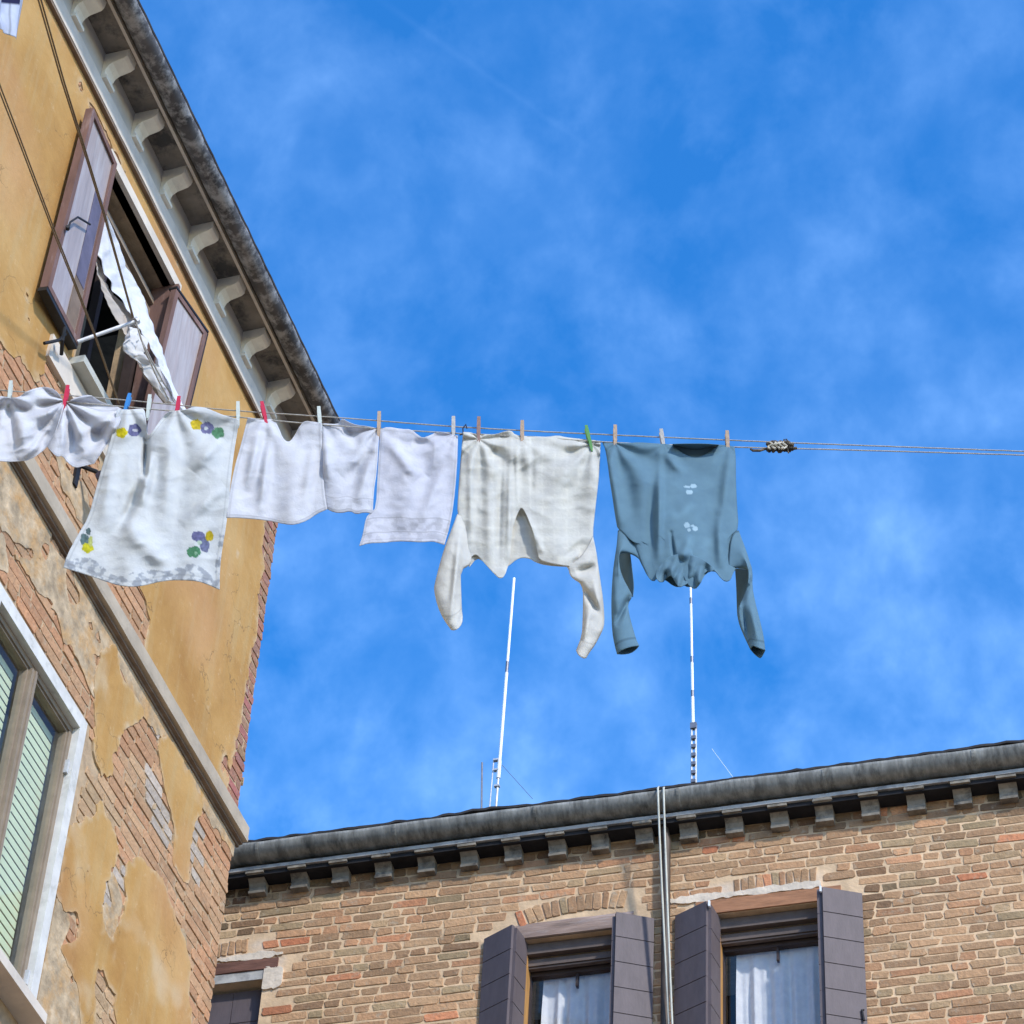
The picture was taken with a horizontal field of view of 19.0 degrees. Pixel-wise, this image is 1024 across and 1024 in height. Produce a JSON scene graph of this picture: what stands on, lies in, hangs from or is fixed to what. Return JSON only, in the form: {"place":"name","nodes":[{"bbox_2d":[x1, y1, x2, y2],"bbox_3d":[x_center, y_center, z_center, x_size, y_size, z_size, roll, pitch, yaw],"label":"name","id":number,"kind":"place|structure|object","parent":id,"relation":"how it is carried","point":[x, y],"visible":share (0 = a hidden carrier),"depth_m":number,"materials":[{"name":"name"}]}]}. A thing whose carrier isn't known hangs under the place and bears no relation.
{"place":"outdoors","nodes":[
{"label":"outdoors","id":0,"kind":"place"},
{"bbox_2d":[0,84,119,403],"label":"clothesline","id":1,"kind":"object","parent":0,"point":[73,281],"visible":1,"depth_m":14.07,"materials":[{"name":"grey fabric"}]},
{"bbox_2d":[0,390,1023,455],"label":"clothesline","id":2,"kind":"object","parent":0,"point":[558,432],"visible":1,"depth_m":12.02,"materials":[{"name":"fabric"}]},
{"bbox_2d":[7,380,12,407],"bbox_3d":[-1.970,-0.461,12.005,0.021,0.132,0.027,4,-44,0],"label":"clothes peg","id":3,"kind":"object","parent":2,"relation":"attached to","point":[10,390],"visible":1,"depth_m":12.01,"materials":[{"name":"plastic"}]},
{"bbox_2d":[0,387,63,461],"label":"white cloth","id":4,"kind":"object","parent":2,"relation":"hanging from","point":[29,421],"visible":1,"depth_m":11.87,"materials":[{"name":"fabric"}]},
{"bbox_2d":[62,385,69,409],"bbox_3d":[-1.750,-0.444,12.002,0.017,0.132,0.027,4,-44,0],"label":"clothes peg","id":5,"kind":"object","parent":2,"relation":"attached to","point":[66,394],"visible":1,"depth_m":12.00,"materials":[{"name":"red plastic"}]},
{"bbox_2d":[48,395,121,467],"bbox_3d":[-1.654,-0.314,11.891,0.264,0.372,0.103,3,-44,1],"label":"white cloth","id":6,"kind":"object","parent":2,"relation":"hanging from","point":[82,435],"visible":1,"depth_m":11.88,"materials":[{"name":"fabric"}]},
{"bbox_2d":[124,393,131,408],"bbox_3d":[-1.508,-0.418,11.993,0.021,0.113,0.027,4,-44,0],"label":"clothes peg","id":7,"kind":"object","parent":2,"relation":"attached to","point":[127,401],"visible":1,"depth_m":12.00,"materials":[{"name":"blue plastic"}]},
{"bbox_2d":[146,394,151,420],"bbox_3d":[-1.423,-0.407,11.987,0.018,0.129,0.027,4,-44,0],"label":"clothes peg","id":8,"kind":"object","parent":2,"relation":"attached to","point":[149,402],"visible":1,"depth_m":11.98,"materials":[{"name":"plastic"}]},
{"bbox_2d":[63,407,238,589],"bbox_3d":[-1.351,-0.057,11.630,0.574,0.980,0.117,-2,-44,6],"label":"tablecloth","id":9,"kind":"object","parent":2,"relation":"hanging from","point":[159,509],"visible":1,"depth_m":11.59,"materials":[{"name":"white fabric"}]},
{"bbox_2d":[175,396,180,410],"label":"clothes peg","id":10,"kind":"object","parent":2,"relation":"attached to","point":[178,403],"visible":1,"depth_m":12.00,"materials":[{"name":"red plastic"}]},
{"bbox_2d":[236,401,239,427],"bbox_3d":[-1.074,-0.379,11.982,0.025,0.131,0.027,4,-44,0],"label":"clothes peg","id":11,"kind":"object","parent":2,"relation":"attached to","point":[237,409],"visible":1,"depth_m":11.98,"materials":[{"name":"plastic"}]},
{"bbox_2d":[260,401,267,422],"bbox_3d":[-0.972,-0.379,11.988,0.043,0.131,0.027,4,-44,0],"label":"clothes peg","id":12,"kind":"object","parent":2,"relation":"attached to","point":[263,411],"visible":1,"depth_m":11.99,"materials":[{"name":"red plastic"}]},
{"bbox_2d":[226,417,326,524],"bbox_3d":[-0.882,-0.154,11.768,0.376,0.577,0.047,6,-44,-3],"label":"towel","id":13,"kind":"object","parent":2,"relation":"hanging from","point":[277,478],"visible":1,"depth_m":11.74,"materials":[{"name":"white fabric"}]},
{"bbox_2d":[317,406,321,422],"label":"clothes peg","id":14,"kind":"object","parent":2,"relation":"attached to","point":[319,418],"visible":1,"depth_m":11.99,"materials":[{"name":"plastic"}]},
{"bbox_2d":[322,419,378,513],"bbox_3d":[-0.637,-0.167,11.814,0.235,0.514,0.082,7,-44,-3],"label":"towel","id":15,"kind":"object","parent":2,"relation":"hanging from","point":[350,457],"visible":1,"depth_m":11.80,"materials":[{"name":"white fabric"}]},
{"bbox_2d":[377,411,380,437],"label":"clothes peg","id":16,"kind":"object","parent":2,"relation":"attached to","point":[378,422],"visible":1,"depth_m":11.97,"materials":[{"name":"brown wood"}]},
{"bbox_2d":[359,427,457,545],"bbox_3d":[-0.389,-0.095,11.733,0.341,0.656,0.068,7,-44,-4],"label":"towel","id":17,"kind":"object","parent":2,"relation":"hanging from","point":[416,479],"visible":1,"depth_m":11.72,"materials":[{"name":"white fabric"}]},
{"bbox_2d":[451,416,455,434],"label":"clothes peg","id":18,"kind":"object","parent":2,"relation":"attached to","point":[453,431],"visible":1,"depth_m":11.98,"materials":[{"name":"white plastic"}]},
{"bbox_2d":[476,416,480,441],"bbox_3d":[-0.131,-0.311,11.975,0.019,0.153,0.027,4,-44,0],"label":"clothes peg","id":19,"kind":"object","parent":2,"relation":"attached to","point":[478,433],"visible":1,"depth_m":11.98,"materials":[{"name":"brown wood"}]},
{"bbox_2d":[434,431,603,658],"bbox_3d":[0.041,0.104,11.563,0.636,1.192,0.106,5,-44,-1],"label":"cream shirt","id":20,"kind":"object","parent":2,"relation":"hanging from","point":[533,498],"visible":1,"depth_m":11.66,"materials":[{"name":"fabric"}]},
{"bbox_2d":[520,420,523,440],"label":"clothes peg","id":21,"kind":"object","parent":2,"relation":"attached to","point":[522,430],"visible":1,"depth_m":11.98,"materials":[{"name":"brown wood"}]},
{"bbox_2d":[584,425,592,451],"bbox_3d":[0.300,-0.283,11.974,0.036,0.138,0.027,4,-44,0],"label":"clothes peg","id":22,"kind":"object","parent":2,"relation":"attached to","point":[587,434],"visible":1,"depth_m":11.97,"materials":[{"name":"green plastic"}]},
{"bbox_2d":[613,424,616,444],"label":"clothes peg","id":23,"kind":"object","parent":2,"relation":"attached to","point":[615,434],"visible":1,"depth_m":11.98,"materials":[{"name":"brown wood"}]},
{"bbox_2d":[659,429,664,443],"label":"clothes peg","id":24,"kind":"object","parent":2,"relation":"attached to","point":[661,437],"visible":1,"depth_m":11.99,"materials":[{"name":"white plastic"}]},
{"bbox_2d":[603,442,764,657],"bbox_3d":[0.640,0.131,11.636,0.625,1.223,0.214,5,-44,-1],"label":"teal shirt","id":25,"kind":"object","parent":2,"relation":"hanging from","point":[675,511],"visible":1,"depth_m":11.63,"materials":[{"name":"blue fabric"}]},
{"bbox_2d":[725,430,729,447],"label":"clothes peg","id":26,"kind":"object","parent":2,"relation":"attached to","point":[727,441],"visible":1,"depth_m":12.00,"materials":[{"name":"brown wood"}]},
{"bbox_2d":[750,439,796,453],"bbox_3d":[1.024,-0.261,11.993,0.186,0.083,0.045,3,-44,0],"label":"string knot","id":27,"kind":"object","parent":2,"relation":"attached to","point":[781,446],"visible":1,"depth_m":11.98,"materials":[{"name":"grey fabric"}]},
{"bbox_2d":[139,0,1023,839],"label":"sky","id":28,"kind":"structure","parent":0,"point":[802,221],"materials":[{"name":"blue"}]},
{"bbox_2d":[208,740,1023,1023],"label":"brick house","id":29,"kind":"structure","parent":0,"point":[889,890],"depth_m":20.37,"materials":[{"name":"brick"}]},
{"bbox_2d":[481,762,482,807],"bbox_3d":[-0.231,2.277,23.332,0.062,0.954,0.024,-10,-46,14],"label":"antenna","id":30,"kind":"object","parent":29,"relation":"on","point":[481,784],"visible":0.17,"depth_m":23.50,"materials":[{"name":"grey metal"}]},
{"bbox_2d":[489,577,514,806],"bbox_3d":[-0.092,1.620,23.929,0.105,2.995,0.035,-10,-46,14],"label":"antenna","id":31,"kind":"object","parent":29,"relation":"on","point":[498,771],"visible":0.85,"depth_m":23.94,"materials":[{"name":"grey metal"}]},
{"bbox_2d":[528,963,610,1023],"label":"window","id":32,"kind":"structure","parent":29,"relation":"in","point":[574,995],"depth_m":20.31,"materials":[{"name":"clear glass"}]},
{"bbox_2d":[689,587,696,782],"bbox_3d":[1.389,1.511,23.485,0.074,2.635,0.037,-10,-46,14],"label":"antenna","id":33,"kind":"object","parent":29,"relation":"on","point":[693,725],"visible":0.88,"depth_m":23.39,"materials":[{"name":"grey metal"}]},
{"bbox_2d":[723,936,820,1023],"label":"window","id":34,"kind":"structure","parent":29,"relation":"in","point":[777,982],"depth_m":19.96,"materials":[{"name":"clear glass"}]},
{"label":"ground","id":35,"kind":"structure","parent":0,"visible":0},
{"bbox_2d":[0,0,339,1023],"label":"plastered house","id":36,"kind":"structure","parent":35,"relation":"on","point":[124,728],"depth_m":16.30,"materials":[{"name":"paint"}]},
{"bbox_2d":[0,613,72,984],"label":"window","id":37,"kind":"structure","parent":36,"relation":"in","point":[30,682],"depth_m":14.80,"materials":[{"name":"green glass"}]},
{"bbox_2d":[72,466,100,487],"bbox_3d":[-2.173,-0.177,15.940,0.225,0.172,0.103,26,-48,-22],"label":"wall fixture","id":38,"kind":"object","parent":36,"relation":"attached to","point":[76,475],"depth_m":15.93,"materials":[{"name":"black metal"}]},
{"bbox_2d":[77,317,139,343],"bbox_3d":[-2.140,-0.960,16.233,0.313,0.277,0.044,11,-44,-7],"label":"line pole","id":39,"kind":"object","parent":36,"relation":"attached to","point":[112,329],"visible":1,"depth_m":16.23,"materials":[{"name":"metal"}]},
{"bbox_2d":[38,0,133,317],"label":"clothesline","id":40,"kind":"object","parent":39,"relation":"attached to","point":[89,166],"visible":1,"depth_m":15.17,"materials":[{"name":"grey fabric"}]},
{"bbox_2d":[0,0,22,37],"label":"striped cloth","id":41,"kind":"object","parent":40,"relation":"hanging from","point":[10,11],"visible":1,"depth_m":13.75,"materials":[{"name":"white fabric"}]},
{"bbox_2d":[135,321,175,401],"bbox_3d":[-1.903,-0.774,16.381,0.046,0.245,0.539,-14,-47,18],"label":"loose cord","id":42,"kind":"object","parent":39,"relation":"hanging from","point":[147,353],"visible":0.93,"depth_m":16.34,"materials":[{"name":"fabric"}]},
{"bbox_2d":[75,209,153,408],"bbox_3d":[-2.394,-0.987,17.082,0.330,1.600,0.895,-10,-46,14],"label":"window","id":43,"kind":"structure","parent":36,"relation":"in","point":[84,348],"depth_m":17.35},
{"bbox_2d":[96,216,185,409],"bbox_3d":[-2.016,-1.061,16.824,0.454,1.230,0.683,-10,-46,14],"label":"curtain","id":44,"kind":"object","parent":36,"relation":"hanging from","point":[133,348],"visible":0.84,"depth_m":16.82,"materials":[{"name":"white fabric"}]}
]}

